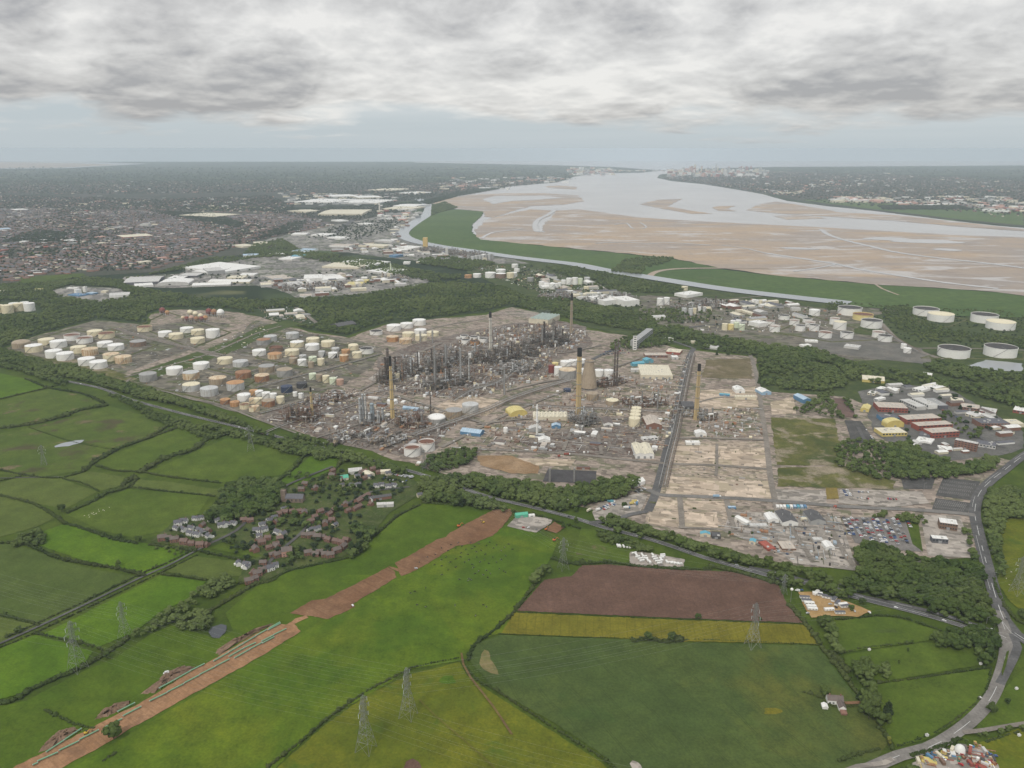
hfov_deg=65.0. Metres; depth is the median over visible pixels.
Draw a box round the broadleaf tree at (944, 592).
[939,589,949,596]
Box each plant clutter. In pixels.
[45,323,374,410]
[259,265,840,332]
[267,388,455,451]
[378,323,587,398]
[415,409,666,465]
[529,370,677,409]
[652,358,694,446]
[698,406,761,437]
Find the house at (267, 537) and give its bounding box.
[264,534,270,540]
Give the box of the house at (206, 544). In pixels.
[204,541,210,547]
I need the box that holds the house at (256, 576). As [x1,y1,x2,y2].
[250,573,258,580]
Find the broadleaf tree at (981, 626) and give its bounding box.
[976,623,985,631]
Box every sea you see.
[0,161,136,168]
[411,161,1023,169]
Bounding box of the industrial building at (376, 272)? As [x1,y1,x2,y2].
[366,268,406,274]
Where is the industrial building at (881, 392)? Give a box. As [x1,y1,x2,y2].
[875,389,889,395]
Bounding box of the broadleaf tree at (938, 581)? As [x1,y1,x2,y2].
[931,579,942,585]
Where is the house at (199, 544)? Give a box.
[195,540,203,547]
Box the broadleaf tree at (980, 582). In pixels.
[975,579,984,587]
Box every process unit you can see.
[281,402,320,423]
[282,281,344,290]
[300,390,352,408]
[325,430,353,445]
[349,426,377,438]
[357,394,385,426]
[366,428,394,445]
[373,357,406,384]
[376,272,408,278]
[378,430,408,446]
[394,408,429,428]
[397,349,447,376]
[419,245,487,255]
[420,355,474,390]
[436,343,484,366]
[475,338,542,364]
[493,356,542,375]
[528,321,570,347]
[537,289,575,298]
[567,406,602,427]
[583,291,638,303]
[597,373,628,387]
[620,391,668,407]
[669,296,726,311]
[671,406,693,416]
[692,406,717,420]
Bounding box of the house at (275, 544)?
[272,541,280,547]
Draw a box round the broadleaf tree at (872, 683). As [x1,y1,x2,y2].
[862,680,877,688]
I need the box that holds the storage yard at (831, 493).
[826,488,838,498]
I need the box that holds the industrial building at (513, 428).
[507,426,518,430]
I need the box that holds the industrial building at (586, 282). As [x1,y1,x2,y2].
[583,280,593,284]
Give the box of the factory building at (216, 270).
[203,267,224,274]
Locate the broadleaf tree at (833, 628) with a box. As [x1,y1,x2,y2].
[828,625,838,632]
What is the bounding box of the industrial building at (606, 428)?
[601,427,611,430]
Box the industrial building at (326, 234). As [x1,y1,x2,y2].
[311,233,336,236]
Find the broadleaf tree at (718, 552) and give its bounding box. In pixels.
[713,549,722,557]
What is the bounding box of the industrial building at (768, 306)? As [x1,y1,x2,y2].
[764,303,775,308]
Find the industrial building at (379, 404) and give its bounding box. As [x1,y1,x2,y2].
[376,402,386,406]
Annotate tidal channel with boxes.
[480,229,517,237]
[532,210,556,231]
[766,253,997,288]
[795,264,835,270]
[819,229,1023,267]
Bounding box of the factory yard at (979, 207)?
[868,198,1020,209]
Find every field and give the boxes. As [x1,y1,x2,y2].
[0,373,42,397]
[0,389,100,430]
[0,428,110,476]
[0,478,96,507]
[0,497,53,536]
[0,503,500,767]
[0,544,138,622]
[0,616,35,643]
[0,635,91,698]
[31,406,166,448]
[31,524,190,573]
[44,575,205,646]
[65,471,124,490]
[67,489,209,537]
[72,522,557,767]
[96,424,213,470]
[129,480,218,494]
[149,436,299,481]
[165,556,242,578]
[210,542,261,556]
[278,662,606,767]
[282,456,338,483]
[470,635,888,767]
[502,612,816,643]
[518,564,801,622]
[572,529,639,562]
[834,616,938,651]
[844,642,989,680]
[877,668,989,746]
[976,669,1023,728]
[979,728,1023,767]
[997,517,1023,608]
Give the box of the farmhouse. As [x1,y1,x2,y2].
[821,693,847,715]
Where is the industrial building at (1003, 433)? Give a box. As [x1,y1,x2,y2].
[995,431,1012,436]
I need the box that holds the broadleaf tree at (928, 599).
[923,595,935,605]
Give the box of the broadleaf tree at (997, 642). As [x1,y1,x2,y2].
[990,637,1002,649]
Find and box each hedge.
[0,384,60,398]
[0,402,108,428]
[0,461,94,477]
[0,493,64,523]
[0,539,14,543]
[0,554,197,647]
[0,611,39,625]
[0,635,129,704]
[4,551,188,637]
[24,542,145,575]
[25,377,104,402]
[28,427,112,449]
[33,630,102,650]
[44,709,94,728]
[62,477,99,491]
[63,521,137,543]
[66,476,139,513]
[81,422,170,469]
[91,425,182,460]
[95,464,221,482]
[102,751,116,761]
[120,474,136,486]
[130,485,214,496]
[136,427,240,472]
[148,542,196,551]
[160,572,206,580]
[199,549,268,561]
[204,580,257,613]
[238,556,348,583]
[265,667,410,767]
[279,455,305,479]
[298,458,342,485]
[365,504,420,541]
[410,657,458,667]
[421,500,502,506]
[465,665,615,767]
[466,609,517,660]
[500,633,818,644]
[511,509,580,528]
[513,583,535,608]
[519,611,802,623]
[550,556,585,564]
[575,559,711,569]
[630,634,683,643]
[700,344,761,383]
[708,562,796,586]
[786,602,822,644]
[793,387,832,391]
[801,690,858,707]
[817,614,877,619]
[819,644,858,694]
[828,650,851,672]
[837,746,880,762]
[844,640,912,652]
[876,725,895,750]
[877,665,988,683]
[878,613,941,630]
[896,666,992,746]
[909,736,962,756]
[984,729,1023,742]
[992,577,1023,624]
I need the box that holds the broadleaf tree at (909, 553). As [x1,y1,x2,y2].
[905,550,913,556]
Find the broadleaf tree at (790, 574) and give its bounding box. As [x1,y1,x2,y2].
[786,571,793,577]
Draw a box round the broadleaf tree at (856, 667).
[852,664,862,671]
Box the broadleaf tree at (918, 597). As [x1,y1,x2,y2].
[912,592,925,604]
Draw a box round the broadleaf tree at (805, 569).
[802,567,812,573]
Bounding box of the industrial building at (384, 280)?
[380,277,389,282]
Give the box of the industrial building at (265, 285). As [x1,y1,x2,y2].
[260,283,271,287]
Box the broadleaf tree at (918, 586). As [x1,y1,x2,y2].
[914,584,922,592]
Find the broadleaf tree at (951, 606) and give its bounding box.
[945,600,957,613]
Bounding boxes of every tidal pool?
[782,247,817,249]
[862,237,906,239]
[891,239,964,242]
[933,248,961,250]
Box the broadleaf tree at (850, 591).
[844,587,856,598]
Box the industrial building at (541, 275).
[535,273,544,277]
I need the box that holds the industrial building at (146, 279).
[123,276,164,284]
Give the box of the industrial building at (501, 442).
[494,439,505,444]
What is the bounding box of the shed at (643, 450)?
[631,442,653,458]
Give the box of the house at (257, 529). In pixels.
[252,526,260,533]
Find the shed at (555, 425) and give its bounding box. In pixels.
[551,422,560,428]
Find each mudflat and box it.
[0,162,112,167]
[432,193,582,217]
[474,209,1023,295]
[546,186,576,188]
[642,199,710,213]
[713,206,733,210]
[748,202,1023,230]
[776,215,820,219]
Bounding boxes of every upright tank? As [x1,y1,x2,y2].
[251,405,259,411]
[269,392,276,398]
[308,361,313,367]
[316,374,322,380]
[322,375,329,382]
[548,364,554,373]
[688,308,692,314]
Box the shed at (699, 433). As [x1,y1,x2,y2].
[694,429,706,436]
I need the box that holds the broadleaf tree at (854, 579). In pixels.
[850,576,857,584]
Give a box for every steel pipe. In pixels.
[37,751,57,761]
[45,740,63,752]
[59,740,78,751]
[63,728,81,740]
[79,729,98,740]
[123,706,141,716]
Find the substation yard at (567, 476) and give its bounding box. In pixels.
[543,469,595,482]
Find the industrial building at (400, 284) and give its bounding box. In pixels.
[394,282,406,285]
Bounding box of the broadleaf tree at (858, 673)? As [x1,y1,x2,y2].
[854,670,862,678]
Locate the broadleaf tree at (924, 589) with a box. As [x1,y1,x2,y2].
[919,584,929,593]
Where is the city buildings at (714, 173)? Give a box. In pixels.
[666,164,1015,191]
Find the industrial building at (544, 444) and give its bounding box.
[540,442,546,447]
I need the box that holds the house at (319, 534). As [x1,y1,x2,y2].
[312,532,321,538]
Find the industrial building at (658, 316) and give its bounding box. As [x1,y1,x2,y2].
[652,314,665,319]
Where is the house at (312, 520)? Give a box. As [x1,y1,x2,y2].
[306,517,314,523]
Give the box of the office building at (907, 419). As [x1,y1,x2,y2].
[898,413,941,424]
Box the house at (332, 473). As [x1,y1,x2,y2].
[327,471,336,477]
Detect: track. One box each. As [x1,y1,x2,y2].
[5,476,61,477]
[114,327,256,363]
[125,326,280,376]
[126,378,299,434]
[173,355,306,389]
[262,355,373,386]
[294,307,316,322]
[316,408,395,437]
[357,342,442,390]
[383,318,485,341]
[383,392,482,422]
[440,391,563,446]
[476,417,666,424]
[478,448,770,469]
[505,357,639,390]
[549,345,600,353]
[562,421,575,449]
[594,421,602,453]
[647,295,757,299]
[670,437,764,439]
[677,497,684,525]
[678,526,831,542]
[681,396,761,408]
[714,443,717,475]
[724,500,737,531]
[749,355,779,510]
[788,526,814,561]
[815,323,902,341]
[823,515,855,569]
[844,701,859,703]
[873,317,943,358]
[962,721,1023,733]
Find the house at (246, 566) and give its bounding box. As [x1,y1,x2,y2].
[243,562,249,569]
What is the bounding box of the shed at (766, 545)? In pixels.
[758,540,775,550]
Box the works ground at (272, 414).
[258,391,447,457]
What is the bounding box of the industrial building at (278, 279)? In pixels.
[273,278,282,281]
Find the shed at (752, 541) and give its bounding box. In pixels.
[749,538,756,544]
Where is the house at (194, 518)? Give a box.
[191,515,197,520]
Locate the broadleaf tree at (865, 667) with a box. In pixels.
[861,664,870,675]
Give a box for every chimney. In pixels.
[309,387,313,414]
[385,348,388,382]
[389,356,394,418]
[489,312,492,349]
[536,404,537,434]
[570,293,572,332]
[575,347,581,414]
[613,341,615,385]
[616,340,618,385]
[693,364,700,419]
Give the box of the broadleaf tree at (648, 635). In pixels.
[644,631,652,640]
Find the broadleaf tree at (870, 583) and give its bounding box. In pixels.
[867,581,876,590]
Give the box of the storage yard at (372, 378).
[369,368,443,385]
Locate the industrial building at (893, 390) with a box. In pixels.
[886,387,898,392]
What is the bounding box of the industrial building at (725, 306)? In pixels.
[721,304,729,308]
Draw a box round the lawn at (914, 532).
[906,521,922,550]
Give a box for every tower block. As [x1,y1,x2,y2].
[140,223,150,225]
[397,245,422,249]
[423,237,427,247]
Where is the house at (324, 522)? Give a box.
[322,519,327,526]
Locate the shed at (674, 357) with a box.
[671,355,678,359]
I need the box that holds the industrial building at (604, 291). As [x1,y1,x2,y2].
[591,289,608,293]
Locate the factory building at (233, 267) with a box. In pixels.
[185,262,260,273]
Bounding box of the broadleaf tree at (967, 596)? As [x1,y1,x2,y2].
[963,592,972,599]
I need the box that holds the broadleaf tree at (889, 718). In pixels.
[886,712,892,723]
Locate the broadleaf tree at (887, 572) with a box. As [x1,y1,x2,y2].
[880,567,893,577]
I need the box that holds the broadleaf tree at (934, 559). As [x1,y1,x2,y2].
[931,557,939,562]
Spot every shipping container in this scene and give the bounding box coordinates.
[915,756,920,763]
[925,752,933,758]
[935,751,942,757]
[939,758,945,765]
[966,759,973,766]
[981,746,987,753]
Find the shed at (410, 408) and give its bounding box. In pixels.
[402,406,419,410]
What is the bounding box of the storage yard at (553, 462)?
[518,458,574,465]
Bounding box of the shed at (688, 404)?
[679,401,693,408]
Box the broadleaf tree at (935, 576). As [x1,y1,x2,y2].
[929,573,939,578]
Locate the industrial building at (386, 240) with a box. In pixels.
[374,239,399,242]
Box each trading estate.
[54,285,123,301]
[123,255,428,298]
[258,212,529,263]
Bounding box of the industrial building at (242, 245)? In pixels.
[235,244,255,247]
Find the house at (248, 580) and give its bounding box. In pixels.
[244,575,253,584]
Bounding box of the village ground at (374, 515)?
[151,463,417,584]
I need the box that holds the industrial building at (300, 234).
[291,233,308,234]
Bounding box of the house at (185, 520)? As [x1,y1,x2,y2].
[180,517,188,523]
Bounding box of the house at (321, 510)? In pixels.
[316,507,323,512]
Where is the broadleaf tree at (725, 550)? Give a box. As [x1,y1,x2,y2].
[721,547,730,553]
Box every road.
[0,543,211,643]
[68,380,1001,637]
[211,466,333,542]
[264,486,409,565]
[329,219,355,239]
[576,319,767,369]
[588,510,647,523]
[644,348,695,511]
[646,489,975,516]
[749,566,1005,637]
[847,757,894,767]
[857,427,882,453]
[866,610,1012,767]
[941,409,1004,447]
[969,451,1023,642]
[996,633,1021,685]
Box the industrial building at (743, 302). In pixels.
[740,300,755,305]
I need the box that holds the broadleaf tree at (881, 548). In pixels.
[877,545,885,551]
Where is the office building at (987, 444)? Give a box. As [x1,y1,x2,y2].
[977,439,995,448]
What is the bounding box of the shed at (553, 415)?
[533,411,567,419]
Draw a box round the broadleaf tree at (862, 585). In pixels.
[856,581,866,590]
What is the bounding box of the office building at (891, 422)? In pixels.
[881,417,903,426]
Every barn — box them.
[353,492,370,502]
[368,493,391,500]
[377,502,393,507]
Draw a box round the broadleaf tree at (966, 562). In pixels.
[962,560,972,564]
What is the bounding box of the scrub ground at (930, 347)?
[854,311,1023,387]
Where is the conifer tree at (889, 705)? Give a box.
[883,699,893,714]
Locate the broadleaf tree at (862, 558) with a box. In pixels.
[855,555,868,561]
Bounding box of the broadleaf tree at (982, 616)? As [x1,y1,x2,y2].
[976,612,987,622]
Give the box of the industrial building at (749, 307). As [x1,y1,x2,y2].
[741,305,755,308]
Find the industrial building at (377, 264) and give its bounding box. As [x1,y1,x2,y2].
[347,259,390,266]
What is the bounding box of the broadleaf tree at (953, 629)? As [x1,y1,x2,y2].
[946,626,961,634]
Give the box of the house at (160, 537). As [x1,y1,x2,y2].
[157,533,166,541]
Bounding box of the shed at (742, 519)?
[735,515,750,524]
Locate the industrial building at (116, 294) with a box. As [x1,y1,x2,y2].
[109,292,129,297]
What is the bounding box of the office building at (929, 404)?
[912,397,938,408]
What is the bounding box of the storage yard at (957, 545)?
[921,515,970,557]
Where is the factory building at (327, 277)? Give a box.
[322,274,345,281]
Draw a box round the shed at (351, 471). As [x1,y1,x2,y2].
[348,467,361,474]
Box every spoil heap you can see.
[38,727,81,752]
[95,700,129,718]
[141,665,194,693]
[215,623,273,655]
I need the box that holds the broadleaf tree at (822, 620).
[818,617,825,627]
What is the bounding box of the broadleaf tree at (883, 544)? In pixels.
[876,542,889,547]
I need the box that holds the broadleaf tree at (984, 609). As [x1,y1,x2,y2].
[980,604,990,612]
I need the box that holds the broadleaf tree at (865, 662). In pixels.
[863,660,871,666]
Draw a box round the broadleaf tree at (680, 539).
[674,536,686,544]
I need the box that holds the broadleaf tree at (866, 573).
[859,570,870,580]
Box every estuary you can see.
[454,169,1023,236]
[483,196,560,203]
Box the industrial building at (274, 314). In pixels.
[269,312,278,315]
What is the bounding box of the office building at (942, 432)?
[923,427,959,437]
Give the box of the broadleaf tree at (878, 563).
[876,561,884,568]
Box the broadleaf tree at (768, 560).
[764,555,773,564]
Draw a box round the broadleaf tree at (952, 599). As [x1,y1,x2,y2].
[944,595,959,604]
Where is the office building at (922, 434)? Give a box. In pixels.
[919,431,929,437]
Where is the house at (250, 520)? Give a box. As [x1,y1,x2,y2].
[247,517,253,522]
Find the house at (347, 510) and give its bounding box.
[344,507,351,512]
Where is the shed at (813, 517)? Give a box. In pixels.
[802,509,825,524]
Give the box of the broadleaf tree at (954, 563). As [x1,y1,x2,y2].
[946,561,960,567]
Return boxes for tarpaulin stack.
[954,744,965,754]
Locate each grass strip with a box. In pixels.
[41,358,136,380]
[128,320,298,381]
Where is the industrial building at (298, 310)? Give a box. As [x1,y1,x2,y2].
[293,308,304,311]
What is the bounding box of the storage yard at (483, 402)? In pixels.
[429,396,501,415]
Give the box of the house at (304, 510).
[299,508,307,515]
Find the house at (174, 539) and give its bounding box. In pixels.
[169,535,179,542]
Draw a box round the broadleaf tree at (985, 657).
[979,653,993,664]
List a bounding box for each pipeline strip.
[14,615,307,767]
[291,567,395,618]
[395,509,511,575]
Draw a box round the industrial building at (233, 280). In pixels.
[208,279,254,282]
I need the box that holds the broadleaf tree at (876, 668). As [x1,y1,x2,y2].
[871,665,879,674]
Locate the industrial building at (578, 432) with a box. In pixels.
[574,430,585,435]
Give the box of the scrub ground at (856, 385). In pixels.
[766,359,1023,461]
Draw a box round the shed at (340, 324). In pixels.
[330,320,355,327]
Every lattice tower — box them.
[433,346,435,384]
[444,345,446,365]
[459,349,461,384]
[503,366,504,394]
[657,388,658,408]
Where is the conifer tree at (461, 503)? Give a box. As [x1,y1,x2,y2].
[458,497,464,506]
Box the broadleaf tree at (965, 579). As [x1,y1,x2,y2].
[959,577,968,585]
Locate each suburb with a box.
[0,180,562,206]
[0,202,406,283]
[660,173,1023,226]
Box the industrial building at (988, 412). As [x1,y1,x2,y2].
[978,408,995,415]
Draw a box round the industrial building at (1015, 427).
[1001,424,1020,430]
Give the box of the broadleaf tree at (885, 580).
[878,576,891,585]
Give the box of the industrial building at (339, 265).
[322,262,369,268]
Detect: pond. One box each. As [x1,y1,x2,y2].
[55,440,83,446]
[208,624,226,637]
[970,360,1022,370]
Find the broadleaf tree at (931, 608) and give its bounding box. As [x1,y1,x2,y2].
[926,604,937,612]
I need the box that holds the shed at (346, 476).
[340,474,348,480]
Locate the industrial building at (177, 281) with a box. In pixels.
[157,278,194,285]
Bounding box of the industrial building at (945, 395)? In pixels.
[938,394,952,397]
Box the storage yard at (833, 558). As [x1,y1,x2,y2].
[723,512,854,570]
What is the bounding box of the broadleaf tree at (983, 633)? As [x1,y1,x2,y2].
[978,630,989,636]
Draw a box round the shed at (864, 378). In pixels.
[861,374,884,383]
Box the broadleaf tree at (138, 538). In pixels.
[134,535,141,540]
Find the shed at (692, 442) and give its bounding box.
[685,440,699,444]
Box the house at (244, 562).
[241,560,251,568]
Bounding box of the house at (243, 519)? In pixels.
[240,516,246,522]
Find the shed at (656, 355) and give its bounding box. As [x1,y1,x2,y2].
[644,353,667,357]
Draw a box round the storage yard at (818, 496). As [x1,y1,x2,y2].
[776,489,826,502]
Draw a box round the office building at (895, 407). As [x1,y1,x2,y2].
[873,402,907,412]
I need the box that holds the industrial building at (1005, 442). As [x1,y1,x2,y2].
[994,440,1014,444]
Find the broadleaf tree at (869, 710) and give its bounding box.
[865,706,873,718]
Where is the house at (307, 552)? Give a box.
[303,548,311,555]
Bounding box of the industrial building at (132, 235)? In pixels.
[117,234,152,237]
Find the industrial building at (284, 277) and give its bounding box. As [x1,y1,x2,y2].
[265,275,292,280]
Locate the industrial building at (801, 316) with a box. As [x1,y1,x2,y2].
[792,312,807,318]
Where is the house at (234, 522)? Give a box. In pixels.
[230,520,237,525]
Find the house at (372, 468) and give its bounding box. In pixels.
[369,465,375,471]
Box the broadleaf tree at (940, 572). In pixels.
[936,570,943,576]
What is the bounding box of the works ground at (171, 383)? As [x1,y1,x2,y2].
[132,320,382,415]
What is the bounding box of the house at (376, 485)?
[373,482,379,487]
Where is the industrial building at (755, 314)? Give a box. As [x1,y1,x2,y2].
[752,312,767,318]
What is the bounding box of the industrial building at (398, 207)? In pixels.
[381,206,424,209]
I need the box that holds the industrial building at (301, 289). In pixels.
[298,287,305,291]
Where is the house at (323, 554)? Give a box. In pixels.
[321,550,328,557]
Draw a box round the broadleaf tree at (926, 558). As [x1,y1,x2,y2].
[919,556,930,561]
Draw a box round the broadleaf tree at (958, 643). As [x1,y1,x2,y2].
[950,637,964,648]
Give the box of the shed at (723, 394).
[719,393,729,395]
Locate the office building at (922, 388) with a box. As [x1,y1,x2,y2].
[912,385,931,391]
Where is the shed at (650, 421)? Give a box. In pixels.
[642,414,661,428]
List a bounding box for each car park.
[838,489,928,506]
[842,517,921,551]
[901,477,934,488]
[932,498,969,512]
[936,478,979,499]
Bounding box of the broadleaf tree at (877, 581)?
[875,574,881,583]
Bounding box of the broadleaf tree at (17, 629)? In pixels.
[13,625,22,632]
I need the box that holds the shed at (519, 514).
[515,512,527,517]
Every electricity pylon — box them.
[37,445,47,464]
[64,621,88,674]
[116,602,131,638]
[244,426,253,450]
[355,695,376,756]
[398,667,417,721]
[420,449,427,471]
[558,539,568,570]
[744,603,761,649]
[780,574,787,594]
[1008,557,1023,596]
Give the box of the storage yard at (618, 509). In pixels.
[592,493,646,519]
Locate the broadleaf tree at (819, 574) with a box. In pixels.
[814,570,825,580]
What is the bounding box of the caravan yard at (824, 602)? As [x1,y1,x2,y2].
[798,592,870,617]
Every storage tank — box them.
[1,304,13,313]
[11,339,30,348]
[12,302,23,311]
[23,302,35,311]
[24,343,46,352]
[37,337,54,345]
[44,348,61,358]
[49,339,66,347]
[56,351,76,360]
[63,333,80,340]
[70,344,86,353]
[75,335,95,343]
[77,356,94,366]
[81,347,98,355]
[87,329,102,336]
[89,359,110,368]
[97,340,112,347]
[98,331,114,338]
[102,351,118,361]
[107,342,123,350]
[114,354,132,363]
[129,339,146,346]
[137,325,152,331]
[139,371,156,381]
[158,330,171,336]
[166,365,182,375]
[168,332,183,339]
[180,326,193,332]
[182,369,199,380]
[182,381,199,392]
[190,336,206,343]
[191,328,205,335]
[193,360,209,369]
[200,385,218,396]
[205,328,221,338]
[209,375,226,384]
[217,356,232,364]
[220,397,229,405]
[226,379,244,390]
[230,400,239,406]
[232,359,248,366]
[235,369,251,378]
[237,392,250,401]
[239,402,249,409]
[249,389,257,395]
[249,397,254,404]
[252,348,266,355]
[254,372,269,381]
[254,397,261,404]
[255,390,262,396]
[256,337,270,344]
[258,363,274,372]
[261,398,274,408]
[262,391,269,398]
[264,334,276,341]
[267,351,281,358]
[269,345,284,351]
[276,367,294,377]
[276,395,285,403]
[280,384,295,392]
[285,348,298,355]
[286,331,298,338]
[289,357,297,363]
[290,340,304,347]
[296,381,306,389]
[297,358,307,365]
[299,354,307,358]
[305,343,318,350]
[306,337,319,342]
[308,356,316,361]
[309,372,316,379]
[317,358,324,365]
[318,350,325,356]
[321,340,334,346]
[328,352,337,358]
[329,377,336,384]
[332,347,340,352]
[336,378,344,385]
[339,354,348,361]
[341,349,352,353]
[348,343,358,350]
[352,350,361,357]
[359,346,373,353]
[370,329,385,335]
[386,324,400,331]
[386,335,398,342]
[387,398,396,404]
[399,337,411,343]
[400,321,412,328]
[402,331,414,337]
[403,443,421,457]
[412,318,425,325]
[414,328,426,333]
[415,334,429,340]
[418,438,435,452]
[427,330,438,336]
[428,413,447,423]
[445,407,462,419]
[460,334,469,338]
[461,339,469,344]
[462,401,478,414]
[470,340,478,344]
[473,273,480,277]
[479,337,487,342]
[485,272,495,277]
[496,268,505,271]
[496,272,505,278]
[507,272,514,278]
[527,277,533,281]
[549,283,554,288]
[554,366,561,375]
[558,367,576,379]
[560,359,570,366]
[566,278,571,284]
[569,359,576,365]
[572,277,577,284]
[578,278,582,283]
[585,391,600,401]
[595,369,603,376]
[603,368,613,377]
[605,397,621,406]
[628,416,642,426]
[629,409,641,416]
[630,412,640,421]
[631,406,642,413]
[657,298,663,305]
[663,297,669,304]
[721,323,727,330]
[728,323,733,330]
[738,324,744,330]
[766,320,774,323]
[769,324,779,331]
[778,314,789,319]
[789,319,799,325]
[795,324,805,331]
[802,318,812,322]
[805,321,815,326]
[808,309,819,315]
[809,324,819,331]
[818,330,832,338]
[829,317,839,324]
[832,320,846,329]
[837,305,861,315]
[840,331,853,339]
[852,312,873,320]
[860,318,882,328]
[871,330,885,337]
[878,334,892,342]
[903,347,911,353]
[912,306,939,316]
[927,311,954,322]
[937,344,971,358]
[970,312,999,323]
[983,343,1018,358]
[985,318,1016,330]
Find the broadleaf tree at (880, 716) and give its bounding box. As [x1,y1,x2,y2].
[872,711,886,724]
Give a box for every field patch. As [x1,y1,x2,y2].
[335,574,371,583]
[439,676,455,683]
[576,545,611,555]
[764,708,782,713]
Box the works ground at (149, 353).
[9,320,229,372]
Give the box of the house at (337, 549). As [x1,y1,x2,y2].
[331,545,341,553]
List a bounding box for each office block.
[630,328,652,348]
[633,336,636,349]
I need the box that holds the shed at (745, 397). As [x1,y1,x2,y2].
[734,395,756,399]
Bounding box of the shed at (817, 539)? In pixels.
[812,537,822,541]
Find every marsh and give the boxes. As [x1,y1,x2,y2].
[409,209,717,273]
[642,269,1023,316]
[806,200,1023,224]
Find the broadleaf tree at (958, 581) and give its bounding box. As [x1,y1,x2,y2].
[953,578,963,586]
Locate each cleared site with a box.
[645,441,771,531]
[648,511,678,526]
[654,499,677,508]
[666,476,770,497]
[670,446,714,463]
[683,501,724,509]
[684,512,717,527]
[699,387,758,408]
[701,358,752,378]
[718,446,765,467]
[770,397,795,414]
[771,417,841,465]
[777,466,895,488]
[845,420,877,444]
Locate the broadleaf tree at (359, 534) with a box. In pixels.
[355,531,362,538]
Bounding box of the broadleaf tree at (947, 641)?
[944,638,951,644]
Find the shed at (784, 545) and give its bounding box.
[777,541,795,549]
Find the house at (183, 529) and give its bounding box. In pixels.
[180,525,186,532]
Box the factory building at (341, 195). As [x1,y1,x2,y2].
[328,194,355,197]
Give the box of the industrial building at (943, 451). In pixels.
[934,449,948,454]
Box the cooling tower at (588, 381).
[581,359,597,390]
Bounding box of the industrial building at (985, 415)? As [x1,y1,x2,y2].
[981,413,994,417]
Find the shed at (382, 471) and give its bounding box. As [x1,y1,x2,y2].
[380,469,389,473]
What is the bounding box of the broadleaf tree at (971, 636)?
[966,633,978,643]
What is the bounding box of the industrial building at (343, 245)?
[330,244,354,247]
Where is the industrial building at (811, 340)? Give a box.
[804,339,817,342]
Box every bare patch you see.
[404,759,420,767]
[479,650,498,674]
[630,760,641,767]
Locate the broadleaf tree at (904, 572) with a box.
[900,569,910,575]
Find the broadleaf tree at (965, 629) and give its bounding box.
[961,626,969,634]
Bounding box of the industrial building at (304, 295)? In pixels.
[299,293,311,297]
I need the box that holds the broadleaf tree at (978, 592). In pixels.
[972,588,982,595]
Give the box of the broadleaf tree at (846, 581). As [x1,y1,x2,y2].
[843,577,853,586]
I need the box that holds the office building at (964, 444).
[954,438,978,451]
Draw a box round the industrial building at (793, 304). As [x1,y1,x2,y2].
[784,303,799,306]
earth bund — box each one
[7,329,156,369]
[131,362,254,402]
[137,312,231,347]
[255,333,347,367]
[773,316,894,341]
[910,315,966,327]
[921,351,1023,359]
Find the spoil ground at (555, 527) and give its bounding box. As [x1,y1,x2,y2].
[547,522,563,532]
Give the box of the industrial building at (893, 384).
[885,383,903,386]
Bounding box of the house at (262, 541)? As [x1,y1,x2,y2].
[257,537,265,545]
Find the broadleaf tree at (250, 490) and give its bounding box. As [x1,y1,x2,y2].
[244,487,256,493]
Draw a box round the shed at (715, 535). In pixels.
[711,532,720,538]
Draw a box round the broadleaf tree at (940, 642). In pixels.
[935,637,946,647]
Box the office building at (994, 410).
[980,407,996,412]
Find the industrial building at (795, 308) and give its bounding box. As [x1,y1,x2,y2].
[790,307,800,310]
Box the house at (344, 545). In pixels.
[340,541,347,550]
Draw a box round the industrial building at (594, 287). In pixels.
[589,285,598,288]
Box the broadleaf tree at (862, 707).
[858,704,872,714]
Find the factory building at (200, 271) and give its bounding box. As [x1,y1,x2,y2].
[192,268,228,274]
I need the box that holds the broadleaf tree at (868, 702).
[859,698,876,708]
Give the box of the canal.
[396,199,851,303]
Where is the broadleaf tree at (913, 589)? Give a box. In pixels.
[904,585,916,592]
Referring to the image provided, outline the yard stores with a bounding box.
[718,510,855,567]
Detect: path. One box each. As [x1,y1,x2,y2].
[419,699,494,767]
[460,653,512,733]
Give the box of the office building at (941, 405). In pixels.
[925,398,948,408]
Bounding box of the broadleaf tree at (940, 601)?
[934,596,948,609]
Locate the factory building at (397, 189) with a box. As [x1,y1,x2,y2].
[369,188,408,190]
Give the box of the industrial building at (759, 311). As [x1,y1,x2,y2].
[753,309,767,314]
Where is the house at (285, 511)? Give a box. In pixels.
[281,508,288,513]
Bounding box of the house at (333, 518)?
[328,516,335,522]
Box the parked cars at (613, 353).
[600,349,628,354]
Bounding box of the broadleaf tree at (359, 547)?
[356,544,362,553]
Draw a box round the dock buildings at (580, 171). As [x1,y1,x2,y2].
[439,167,677,188]
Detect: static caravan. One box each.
[799,595,809,597]
[801,598,811,601]
[804,601,814,603]
[807,606,817,609]
[822,594,831,598]
[824,607,834,610]
[834,610,845,613]
[840,603,849,607]
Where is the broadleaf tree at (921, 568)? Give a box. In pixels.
[915,565,927,572]
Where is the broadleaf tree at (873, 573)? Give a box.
[868,569,880,578]
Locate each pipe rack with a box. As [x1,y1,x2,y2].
[115,328,225,355]
[254,352,382,388]
[258,389,384,413]
[261,402,358,434]
[411,379,570,437]
[450,373,511,402]
[511,402,665,412]
[562,414,641,441]
[658,353,695,487]
[879,328,920,350]
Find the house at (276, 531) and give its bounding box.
[273,527,281,534]
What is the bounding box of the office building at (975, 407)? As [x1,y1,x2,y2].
[961,403,979,410]
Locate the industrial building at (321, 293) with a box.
[315,292,328,295]
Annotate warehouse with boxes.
[290,209,319,212]
[318,209,371,215]
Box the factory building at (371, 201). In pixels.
[336,199,393,203]

